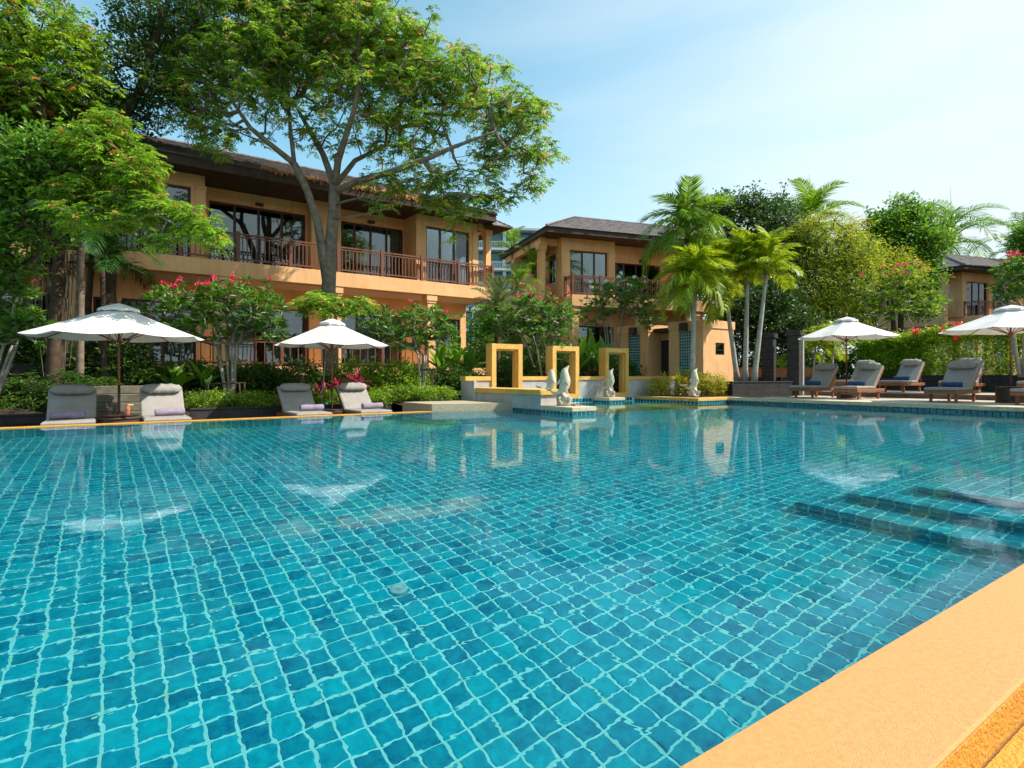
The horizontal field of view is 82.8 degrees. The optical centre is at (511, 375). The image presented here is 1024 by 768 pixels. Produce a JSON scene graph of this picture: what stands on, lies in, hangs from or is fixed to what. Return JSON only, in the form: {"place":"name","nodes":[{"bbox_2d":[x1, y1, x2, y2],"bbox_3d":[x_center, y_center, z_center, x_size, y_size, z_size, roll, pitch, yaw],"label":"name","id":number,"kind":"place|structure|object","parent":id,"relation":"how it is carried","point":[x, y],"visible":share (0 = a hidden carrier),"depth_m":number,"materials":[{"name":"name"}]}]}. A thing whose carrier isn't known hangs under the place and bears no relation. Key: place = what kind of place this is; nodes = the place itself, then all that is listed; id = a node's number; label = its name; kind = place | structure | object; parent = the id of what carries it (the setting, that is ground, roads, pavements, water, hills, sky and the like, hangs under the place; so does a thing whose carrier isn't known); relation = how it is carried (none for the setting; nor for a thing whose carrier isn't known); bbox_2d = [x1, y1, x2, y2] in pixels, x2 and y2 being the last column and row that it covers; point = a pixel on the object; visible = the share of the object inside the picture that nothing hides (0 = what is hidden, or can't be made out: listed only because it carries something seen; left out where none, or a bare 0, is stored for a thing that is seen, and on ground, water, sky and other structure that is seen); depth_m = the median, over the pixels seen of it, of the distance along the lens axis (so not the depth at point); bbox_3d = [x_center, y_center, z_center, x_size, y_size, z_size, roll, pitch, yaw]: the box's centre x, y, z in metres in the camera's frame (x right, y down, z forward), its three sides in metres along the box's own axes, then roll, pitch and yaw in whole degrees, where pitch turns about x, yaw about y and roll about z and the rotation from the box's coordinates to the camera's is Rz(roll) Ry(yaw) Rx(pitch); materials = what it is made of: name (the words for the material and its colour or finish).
{"place":"outdoors","nodes":[
{"label":"outdoors","id":0,"kind":"place"},
{"bbox_2d":[0,376,618,424],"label":"garden soil","id":1,"kind":"structure","parent":0,"point":[14,410],"depth_m":16.93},
{"bbox_2d":[0,274,57,393],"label":"plumeria tree","id":2,"kind":"object","parent":1,"relation":"on","point":[14,319],"visible":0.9,"depth_m":12.78,"materials":[{"name":"green plant"}]},
{"bbox_2d":[34,248,77,383],"bbox_3d":[-12.562,-2.049,16.017,0.979,6.016,0.608,0,0,-35],"label":"trunk","id":3,"kind":"object","parent":1,"relation":"on","point":[63,345],"visible":0.38,"depth_m":16.03,"materials":[{"name":"brown plant"}]},
{"bbox_2d":[0,367,123,411],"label":"fern bed","id":4,"kind":"object","parent":1,"relation":"on","point":[21,389],"visible":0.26,"depth_m":14.23,"materials":[{"name":"green plant"}]},
{"bbox_2d":[0,104,129,297],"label":"broad leaf tree","id":5,"kind":"object","parent":1,"relation":"on","point":[40,165],"visible":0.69,"depth_m":12.06,"materials":[{"name":"green plant"}]},
{"bbox_2d":[0,0,141,385],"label":"feather leaf tree","id":6,"kind":"object","parent":1,"relation":"on","point":[20,70],"visible":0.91,"depth_m":15.35,"materials":[{"name":"green plant"}]},
{"bbox_2d":[36,203,129,381],"bbox_3d":[-11.290,-1.960,15.278,2.622,6.023,2.415,0,0,-35],"label":"areca palm","id":7,"kind":"object","parent":1,"relation":"on","point":[82,248],"visible":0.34,"depth_m":15.15,"materials":[{"name":"green plant"}]},
{"bbox_2d":[0,325,166,385],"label":"garden shrub","id":8,"kind":"object","parent":1,"relation":"on","point":[27,355],"visible":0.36,"depth_m":17.36,"materials":[{"name":"green plant"}]},
{"bbox_2d":[30,217,168,385],"bbox_3d":[-11.609,-2.026,16.479,3.392,5.756,3.560,0,0,-35],"label":"areca palm","id":9,"kind":"object","parent":1,"relation":"on","point":[103,262],"visible":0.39,"depth_m":16.46,"materials":[{"name":"green plant"}]},
{"bbox_2d":[0,0,217,382],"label":"dark leaf tree","id":10,"kind":"object","parent":1,"relation":"on","point":[131,101],"visible":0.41,"depth_m":17.18,"materials":[{"name":"green plant"}]},
{"bbox_2d":[93,385,143,417],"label":"garden steps","id":11,"kind":"structure","parent":1,"relation":"on","point":[108,395],"depth_m":14.00,"materials":[{"name":"stone"}]},
{"bbox_2d":[4,104,234,257],"bbox_3d":[-9.163,-2.216,11.978,6.780,6.746,2.285,0,0,1],"label":"spreading branch tree","id":12,"kind":"object","parent":1,"relation":"on","point":[108,210],"visible":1,"depth_m":11.78,"materials":[{"name":"green plant"}]},
{"bbox_2d":[134,356,285,394],"bbox_3d":[-9.543,0.222,18.740,5.195,1.753,2.703,0,0,1],"label":"garden shrub","id":13,"kind":"object","parent":1,"relation":"on","point":[187,371],"visible":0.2,"depth_m":18.10,"materials":[{"name":"green plant"}]},
{"bbox_2d":[138,271,293,396],"bbox_3d":[-8.309,-1.028,16.391,4.301,3.801,2.475,0,0,11],"label":"plumeria tree","id":14,"kind":"object","parent":1,"relation":"on","point":[202,318],"visible":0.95,"depth_m":16.19,"materials":[{"name":"green plant"}]},
{"bbox_2d":[182,386,279,410],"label":"clipped bush","id":15,"kind":"object","parent":1,"relation":"on","point":[250,399],"visible":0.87,"depth_m":15.12,"materials":[{"name":"green plant"}]},
{"bbox_2d":[0,119,512,406],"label":"hotel wing","id":16,"kind":"structure","parent":1,"relation":"on","point":[394,260],"depth_m":22.61,"materials":[{"name":"paint"}]},
{"bbox_2d":[93,297,195,364],"bbox_3d":[-13.129,-1.520,20.813,3.250,2.500,0.980,0,0,-35],"label":"window","id":17,"kind":"structure","parent":16,"relation":"in","point":[166,346],"depth_m":20.80,"materials":[{"name":"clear glass"}]},
{"bbox_2d":[119,183,189,256],"bbox_3d":[-12.093,-5.185,19.463,2.400,2.590,0.980,0,0,-35],"label":"window","id":18,"kind":"structure","parent":16,"relation":"in","point":[181,194],"depth_m":19.71,"materials":[{"name":"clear glass"}]},
{"bbox_2d":[209,201,304,268],"bbox_3d":[-9.905,-5.180,22.459,3.620,2.580,0.980,0,0,-35],"label":"window","id":19,"kind":"structure","parent":16,"relation":"in","point":[258,223],"depth_m":22.79,"materials":[{"name":"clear glass"}]},
{"bbox_2d":[226,305,307,365],"bbox_3d":[-9.811,-1.520,23.135,3.250,2.500,0.980,0,0,-35],"label":"window","id":20,"kind":"structure","parent":16,"relation":"in","point":[297,326],"depth_m":23.30,"materials":[{"name":"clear glass"}]},
{"bbox_2d":[341,315,400,366],"bbox_3d":[-6.492,-1.520,25.457,3.250,2.500,0.980,0,0,-35],"label":"window","id":21,"kind":"structure","parent":16,"relation":"in","point":[349,323],"depth_m":25.32,"materials":[{"name":"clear glass"}]},
{"bbox_2d":[341,221,402,278],"bbox_3d":[-6.267,-5.180,25.004,3.100,2.580,0.980,0,0,-35],"label":"window","id":22,"kind":"structure","parent":16,"relation":"in","point":[374,238],"depth_m":25.01,"materials":[{"name":"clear glass"}]},
{"bbox_2d":[426,226,467,284],"bbox_3d":[-3.109,-5.185,25.749,2.330,2.590,0.980,0,0,-35],"label":"window","id":23,"kind":"structure","parent":16,"relation":"in","point":[435,237],"depth_m":25.49,"materials":[{"name":"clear glass"}]},
{"bbox_2d":[229,352,333,395],"bbox_3d":[-7.210,0.206,17.974,3.425,1.865,2.201,0,0,-2],"label":"garden shrub","id":24,"kind":"object","parent":1,"relation":"on","point":[277,378],"visible":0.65,"depth_m":17.64,"materials":[{"name":"green plant"}]},
{"bbox_2d":[287,289,381,321],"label":"fern tree","id":25,"kind":"object","parent":1,"relation":"on","point":[343,308],"visible":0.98,"depth_m":16.77,"materials":[{"name":"green plant"}]},
{"bbox_2d":[124,0,571,391],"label":"rain tree","id":26,"kind":"object","parent":1,"relation":"on","point":[341,44],"visible":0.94,"depth_m":18.25,"materials":[{"name":"green plant"}]},
{"bbox_2d":[324,355,430,405],"bbox_3d":[-4.250,0.153,18.218,3.587,1.694,2.037,0,0,-6],"label":"garden shrub","id":27,"kind":"object","parent":1,"relation":"on","point":[378,377],"visible":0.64,"depth_m":17.98,"materials":[{"name":"green plant"}]},
{"bbox_2d":[354,299,464,389],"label":"plumeria tree","id":28,"kind":"object","parent":1,"relation":"on","point":[395,329],"visible":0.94,"depth_m":17.98,"materials":[{"name":"green plant"}]},
{"bbox_2d":[372,382,463,404],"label":"clipped bush","id":29,"kind":"object","parent":1,"relation":"on","point":[425,393],"visible":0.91,"depth_m":17.42,"materials":[{"name":"green plant"}]},
{"bbox_2d":[404,359,498,395],"bbox_3d":[-2.236,0.210,19.974,3.641,1.568,2.487,0,0,-6],"label":"garden shrub","id":30,"kind":"object","parent":1,"relation":"on","point":[448,377],"visible":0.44,"depth_m":19.48,"materials":[{"name":"green plant"}]},
{"bbox_2d":[466,300,506,366],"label":"leafy tree","id":31,"kind":"object","parent":1,"relation":"on","point":[486,322],"visible":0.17,"depth_m":42.97,"materials":[{"name":"green plant"}]},
{"bbox_2d":[470,273,526,376],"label":"cycad palm","id":32,"kind":"object","parent":1,"relation":"on","point":[498,297],"visible":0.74,"depth_m":22.30,"materials":[{"name":"green plant"}]},
{"bbox_2d":[468,333,576,376],"bbox_3d":[0.583,-0.906,27.414,5.950,2.902,2.711,0,0,-2],"label":"garden shrub","id":33,"kind":"object","parent":1,"relation":"on","point":[525,349],"visible":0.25,"depth_m":27.14,"materials":[{"name":"green plant"}]},
{"bbox_2d":[489,282,582,375],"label":"plumeria tree","id":34,"kind":"object","parent":1,"relation":"on","point":[522,327],"visible":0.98,"depth_m":20.25,"materials":[{"name":"green plant"}]},
{"bbox_2d":[481,352,648,391],"bbox_3d":[1.984,0.006,23.029,3.481,2.026,8.120,0,0,44],"label":"garden shrub","id":35,"kind":"object","parent":1,"relation":"on","point":[528,370],"visible":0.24,"depth_m":20.87,"materials":[{"name":"green plant"}]},
{"bbox_2d":[498,216,729,392],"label":"hotel wing","id":36,"kind":"structure","parent":1,"relation":"on","point":[583,251],"depth_m":30.88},
{"bbox_2d":[570,250,606,294],"bbox_3d":[3.863,-5.325,31.075,2.400,2.650,0.980,0,0,-20],"label":"window","id":37,"kind":"structure","parent":36,"relation":"in","point":[581,262],"depth_m":30.77,"materials":[{"name":"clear glass"}]},
{"bbox_2d":[615,263,659,298],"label":"window","id":38,"kind":"structure","parent":36,"relation":"in","point":[628,270],"depth_m":32.58,"materials":[{"name":"black glass"}]},
{"bbox_2d":[574,271,667,378],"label":"plumeria tree","id":39,"kind":"object","parent":1,"relation":"on","point":[630,294],"visible":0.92,"depth_m":25.34,"materials":[{"name":"green plant"}]},
{"bbox_2d":[637,174,738,320],"bbox_3d":[7.298,-3.863,24.372,4.590,8.432,4.339,0,0,-12],"label":"feather palm","id":40,"kind":"object","parent":1,"relation":"on","point":[686,213],"visible":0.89,"depth_m":24.06,"materials":[{"name":"green plant"}]},
{"bbox_2d":[392,406,401,411],"bbox_3d":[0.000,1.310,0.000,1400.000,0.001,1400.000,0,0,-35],"label":"ground","id":41,"kind":"structure","parent":0,"point":[396,408],"depth_m":22.56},
{"bbox_2d":[189,403,391,419],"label":"planter wall","id":42,"kind":"structure","parent":41,"relation":"on","point":[224,412],"depth_m":14.72,"materials":[{"name":"stone"}]},
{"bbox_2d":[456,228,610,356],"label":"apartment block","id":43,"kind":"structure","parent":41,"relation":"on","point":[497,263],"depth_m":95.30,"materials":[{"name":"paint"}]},
{"bbox_2d":[617,319,734,388],"bbox_3d":[7.115,-0.865,25.947,2.370,2.830,4.840,0,0,-35],"label":"changing hut","id":44,"kind":"object","parent":41,"relation":"on","point":[657,350],"visible":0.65,"depth_m":24.53,"materials":[{"name":"orange paint"}]},
{"bbox_2d":[679,564,1023,767],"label":"coping","id":45,"kind":"object","parent":41,"relation":"on","point":[937,691],"depth_m":1.48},
{"bbox_2d":[938,685,1023,767],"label":"coping face","id":46,"kind":"object","parent":45,"relation":"attached to","point":[981,744],"depth_m":1.43},
{"bbox_2d":[722,395,1015,412],"bbox_3d":[26.753,1.105,28.483,43.500,0.490,28.000,0,0,-35],"label":"deck base","id":47,"kind":"object","parent":41,"relation":"on","point":[881,406],"visible":0.07,"depth_m":16.45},
{"bbox_2d":[702,382,728,395],"bbox_3d":[9.950,0.500,23.929,2.818,0.500,5.272,0,0,39],"label":"palm bed","id":48,"kind":"object","parent":47,"relation":"on","point":[726,392],"visible":0.14,"depth_m":22.29,"materials":[{"name":"plant"}]},
{"bbox_2d":[687,240,753,380],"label":"slim palm","id":49,"kind":"object","parent":48,"relation":"on","point":[730,248],"visible":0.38,"depth_m":23.05,"materials":[{"name":"green plant"}]},
{"bbox_2d":[715,227,786,380],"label":"slim palm","id":50,"kind":"object","parent":48,"relation":"on","point":[741,234],"visible":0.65,"depth_m":22.68,"materials":[{"name":"green plant"}]},
{"bbox_2d":[733,224,806,380],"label":"slim palm","id":51,"kind":"object","parent":48,"relation":"on","point":[774,255],"visible":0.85,"depth_m":22.24,"materials":[{"name":"green plant"}]},
{"bbox_2d":[785,325,810,394],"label":"shower pillar","id":52,"kind":"structure","parent":48,"relation":"on","point":[794,359],"depth_m":22.78,"materials":[{"name":"stone"}]},
{"bbox_2d":[728,381,792,397],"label":"planter wall","id":53,"kind":"structure","parent":47,"relation":"on","point":[756,389],"depth_m":22.18,"materials":[{"name":"stone"}]},
{"bbox_2d":[676,376,850,395],"bbox_3d":[28.311,0.450,31.404,37.600,0.800,31.000,0,0,-35],"label":"hedge bed","id":54,"kind":"object","parent":47,"relation":"on","point":[807,393],"visible":0.08,"depth_m":24.13,"materials":[{"name":"plant"}]},
{"bbox_2d":[692,178,820,358],"bbox_3d":[12.036,-4.757,28.987,6.902,9.635,5.193,0,0,-6],"label":"leafy tree","id":55,"kind":"object","parent":54,"relation":"on","point":[749,211],"visible":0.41,"depth_m":28.08,"materials":[{"name":"green plant"}]},
{"bbox_2d":[702,269,832,351],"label":"leafy tree","id":56,"kind":"object","parent":54,"relation":"on","point":[772,321],"visible":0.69,"depth_m":25.89,"materials":[{"name":"green plant"}]},
{"bbox_2d":[739,347,880,376],"bbox_3d":[13.574,-0.407,26.022,6.891,1.881,2.793,0,0,1],"label":"garden shrub","id":57,"kind":"object","parent":54,"relation":"on","point":[841,365],"visible":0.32,"depth_m":25.62,"materials":[{"name":"green plant"}]},
{"bbox_2d":[769,177,866,295],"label":"feather palm","id":58,"kind":"object","parent":54,"relation":"on","point":[813,201],"visible":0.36,"depth_m":33.30,"materials":[{"name":"green plant"}]},
{"bbox_2d":[765,202,897,356],"bbox_3d":[15.462,-4.130,28.578,6.453,8.379,5.068,0,0,4],"label":"bamboo tree","id":59,"kind":"object","parent":54,"relation":"on","point":[849,256],"visible":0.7,"depth_m":27.69,"materials":[{"name":"green plant"}]},
{"bbox_2d":[848,241,933,332],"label":"leafy tree","id":60,"kind":"object","parent":54,"relation":"on","point":[894,327],"visible":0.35,"depth_m":30.19,"materials":[{"name":"green plant"}]},
{"bbox_2d":[843,261,951,331],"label":"plumeria tree","id":61,"kind":"object","parent":54,"relation":"on","point":[895,295],"visible":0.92,"depth_m":26.65,"materials":[{"name":"green plant"}]},
{"bbox_2d":[854,189,966,333],"bbox_3d":[22.156,-5.283,33.038,5.996,10.682,5.896,0,0,-35],"label":"leafy tree","id":62,"kind":"object","parent":54,"relation":"on","point":[906,223],"visible":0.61,"depth_m":32.16,"materials":[{"name":"green plant"}]},
{"bbox_2d":[850,321,1021,374],"bbox_3d":[19.829,-0.899,19.372,2.234,2.550,15.736,0,0,-35],"label":"hibiscus hedge","id":63,"kind":"object","parent":54,"relation":"on","point":[892,353],"visible":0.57,"depth_m":23.19,"materials":[{"name":"green plant"}]},
{"bbox_2d":[926,198,1010,257],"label":"feather palm","id":64,"kind":"object","parent":54,"relation":"on","point":[961,214],"visible":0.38,"depth_m":48.03,"materials":[{"name":"green plant"}]},
{"bbox_2d":[984,249,1023,377],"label":"plumeria tree","id":65,"kind":"object","parent":54,"relation":"on","point":[1012,273],"visible":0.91,"depth_m":19.94,"materials":[{"name":"green plant"}]},
{"bbox_2d":[728,397,1023,411],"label":"coping","id":66,"kind":"object","parent":47,"relation":"on","point":[956,406],"visible":0.99,"depth_m":16.35,"materials":[{"name":"stone"}]},
{"bbox_2d":[764,396,1023,406],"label":"deck","id":67,"kind":"structure","parent":47,"relation":"on","point":[938,401],"depth_m":17.91,"materials":[{"name":"stone"}]},
{"bbox_2d":[790,363,838,397],"bbox_3d":[10.617,0.146,20.354,1.934,1.228,0.740,0,0,-35],"label":"sun lounger","id":68,"kind":"object","parent":67,"relation":"on","point":[824,374],"visible":0.94,"depth_m":20.46,"materials":[{"name":"fabric"}]},
{"bbox_2d":[836,393,855,397],"bbox_3d":[11.465,0.680,19.897,0.600,0.160,0.600,0,0,-35],"label":"umbrella base","id":69,"kind":"object","parent":67,"relation":"on","point":[845,395],"visible":0.84,"depth_m":19.65,"materials":[{"name":"brown wood"}]},
{"bbox_2d":[798,313,899,392],"bbox_3d":[11.465,-0.698,19.897,2.912,2.915,2.912,0,0,21],"label":"parasol","id":70,"kind":"object","parent":69,"relation":"in","point":[846,329],"visible":0.99,"depth_m":19.54,"materials":[{"name":"fabric"}]},
{"bbox_2d":[833,362,884,399],"bbox_3d":[11.459,0.146,19.149,1.934,1.228,0.740,0,0,-35],"label":"sun lounger","id":71,"kind":"object","parent":67,"relation":"on","point":[869,373],"visible":0.98,"depth_m":19.25,"materials":[{"name":"fabric"}]},
{"bbox_2d":[924,360,980,402],"bbox_3d":[12.937,0.146,17.037,1.934,1.228,0.784,0,0,-35],"label":"sun lounger","id":72,"kind":"object","parent":67,"relation":"on","point":[965,373],"visible":0.99,"depth_m":17.15,"materials":[{"name":"fabric"}]},
{"bbox_2d":[995,386,1023,402],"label":"umbrella base","id":73,"kind":"object","parent":67,"relation":"on","point":[1002,394],"visible":0.85,"depth_m":16.25,"materials":[{"name":"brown wood"}]},
{"bbox_2d":[938,300,1023,385],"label":"parasol","id":74,"kind":"object","parent":73,"relation":"in","point":[1008,319],"visible":0.99,"depth_m":16.30,"materials":[{"name":"white fabric"}]},
{"bbox_2d":[814,392,994,400],"bbox_3d":[16.747,0.757,15.257,0.057,0.285,17.800,0,0,-35],"label":"terrace riser","id":75,"kind":"object","parent":47,"relation":"on","point":[939,396],"depth_m":19.67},
{"bbox_2d":[814,390,994,395],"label":"terrace","id":76,"kind":"structure","parent":47,"relation":"on","point":[922,392],"depth_m":20.51,"materials":[{"name":"stone"}]},
{"bbox_2d":[880,359,924,391],"bbox_3d":[14.335,-0.024,21.283,1.934,1.228,0.740,0,0,-35],"label":"sun lounger","id":77,"kind":"object","parent":76,"relation":"on","point":[912,369],"visible":0.98,"depth_m":21.40,"materials":[{"name":"fabric"}]},
{"bbox_2d":[876,375,1023,391],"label":"planter wall","id":78,"kind":"structure","parent":76,"relation":"on","point":[992,382],"depth_m":21.44,"materials":[{"name":"stone"}]},
{"bbox_2d":[875,254,1023,374],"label":"hotel wing","id":79,"kind":"structure","parent":41,"relation":"on","point":[967,293],"depth_m":40.50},
{"bbox_2d":[984,724,1023,767],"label":"coping step","id":80,"kind":"object","parent":41,"relation":"on","point":[1010,754],"depth_m":1.43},
{"bbox_2d":[0,401,1023,767],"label":"water","id":81,"kind":"structure","parent":0,"point":[640,585],"depth_m":2.79,"materials":[{"name":"liquid"}]},
{"bbox_2d":[0,0,1023,375],"label":"sky","id":82,"kind":"structure","parent":0,"point":[879,97],"materials":[{"name":"blue"}]},
{"bbox_2d":[761,328,782,380],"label":"shower pillar","id":83,"kind":"structure","parent":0,"point":[768,351],"depth_m":23.38,"materials":[{"name":"stone"}]},
{"bbox_2d":[728,400,1023,414],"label":"pool wall","id":84,"kind":"structure","parent":0,"point":[919,409],"depth_m":16.33,"materials":[{"name":"tile"}]},
{"bbox_2d":[0,411,431,428],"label":"overflow rim","id":85,"kind":"object","parent":84,"relation":"attached to","point":[201,420],"visible":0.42,"depth_m":12.14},
{"bbox_2d":[402,400,511,411],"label":"granite platform","id":86,"kind":"structure","parent":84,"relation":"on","point":[457,405],"depth_m":15.81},
{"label":"pool floor","id":87,"kind":"structure","parent":0,"visible":0},
{"bbox_2d":[466,381,557,411],"bbox_3d":[0.002,1.550,16.655,0.900,2.800,3.709,0,0,-35],"label":"fountain ledge","id":88,"kind":"object","parent":87,"relation":"on","point":[530,398],"visible":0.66,"depth_m":15.96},
{"bbox_2d":[634,399,727,403],"bbox_3d":[6.142,2.006,21.350,1.656,2.288,2.956,0,0,-35],"label":"planter base","id":89,"kind":"object","parent":87,"relation":"on","point":[691,402],"visible":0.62,"depth_m":20.45,"materials":[{"name":"tile"}]},
{"bbox_2d":[641,394,736,397],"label":"planter soil","id":90,"kind":"structure","parent":89,"relation":"on","point":[692,397],"depth_m":21.11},
{"bbox_2d":[643,367,732,395],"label":"croton bush","id":91,"kind":"object","parent":90,"relation":"on","point":[659,383],"visible":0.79,"depth_m":21.75,"materials":[{"name":"green plant"}]},
{"bbox_2d":[651,244,737,384],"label":"front palm","id":92,"kind":"object","parent":90,"relation":"on","point":[692,264],"visible":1,"depth_m":21.57,"materials":[{"name":"green plant"}]},
{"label":"lower deck","id":93,"kind":"structure","parent":0,"visible":0},
{"bbox_2d":[40,384,96,425],"bbox_3d":[-9.056,0.713,11.917,0.836,1.075,2.013,0,0,-35],"label":"sun lounger","id":94,"kind":"object","parent":93,"relation":"on","point":[73,397],"visible":0.82,"depth_m":12.34,"materials":[{"name":"grey fabric"}]},
{"bbox_2d":[96,413,140,423],"bbox_3d":[-8.332,1.035,12.302,0.857,0.430,0.857,0,0,-35],"label":"drum table","id":95,"kind":"object","parent":93,"relation":"on","point":[117,418],"visible":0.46,"depth_m":12.02,"materials":[{"name":"wood"}]},
{"bbox_2d":[18,297,203,414],"bbox_3d":[-8.332,-0.207,12.302,3.050,2.915,3.050,0,0,-19],"label":"parasol","id":96,"kind":"object","parent":95,"relation":"on","point":[118,323],"visible":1,"depth_m":11.93,"materials":[{"name":"white fabric"}]},
{"bbox_2d":[139,383,191,421],"bbox_3d":[-7.705,0.713,12.862,0.858,1.075,2.013,0,0,-35],"label":"sun lounger","id":97,"kind":"object","parent":93,"relation":"on","point":[153,397],"visible":0.71,"depth_m":13.27,"materials":[{"name":"grey fabric"}]},
{"bbox_2d":[276,383,332,416],"bbox_3d":[-5.246,0.713,14.583,0.836,1.075,2.013,0,0,-35],"label":"sun lounger","id":98,"kind":"object","parent":93,"relation":"on","point":[293,397],"visible":0.81,"depth_m":14.96,"materials":[{"name":"grey fabric"}]},
{"bbox_2d":[321,409,343,414],"bbox_3d":[-4.779,1.070,15.401,0.674,0.360,0.674,0,0,-35],"label":"drum table","id":99,"kind":"object","parent":93,"relation":"on","point":[336,411],"visible":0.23,"depth_m":15.22,"materials":[{"name":"wood"}]},
{"bbox_2d":[275,314,387,408],"bbox_3d":[-4.779,-0.198,15.401,2.727,2.895,2.727,0,0,-30],"label":"parasol","id":100,"kind":"object","parent":99,"relation":"on","point":[331,334],"visible":1,"depth_m":15.01,"materials":[{"name":"white fabric"}]},
{"bbox_2d":[336,382,391,413],"bbox_3d":[-3.981,0.713,15.468,0.829,1.075,2.013,0,0,-35],"label":"sun lounger","id":101,"kind":"object","parent":93,"relation":"on","point":[352,396],"visible":0.74,"depth_m":15.84,"materials":[{"name":"white fabric"}]},
{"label":"basin floor","id":102,"kind":"structure","parent":0,"visible":0},
{"bbox_2d":[460,376,676,402],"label":"fountain wall","id":103,"kind":"structure","parent":102,"relation":"on","point":[589,388],"depth_m":20.81,"materials":[{"name":"paint"}]},
{"bbox_2d":[486,343,522,387],"bbox_3d":[-0.245,-0.120,18.892,1.200,1.820,0.360,0,0,-35],"label":"fountain portal","id":104,"kind":"object","parent":103,"relation":"on","point":[517,362],"visible":0.61,"depth_m":18.86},
{"bbox_2d":[546,346,578,397],"bbox_3d":[1.778,-0.120,20.308,1.200,1.820,0.360,0,0,-35],"label":"fountain portal","id":105,"kind":"object","parent":103,"relation":"on","point":[552,351],"visible":0.71,"depth_m":20.42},
{"bbox_2d":[599,348,628,396],"bbox_3d":[3.819,-0.120,21.736,1.200,1.820,0.360,0,0,-35],"label":"fountain portal","id":106,"kind":"object","parent":103,"relation":"on","point":[604,353],"visible":0.81,"depth_m":21.83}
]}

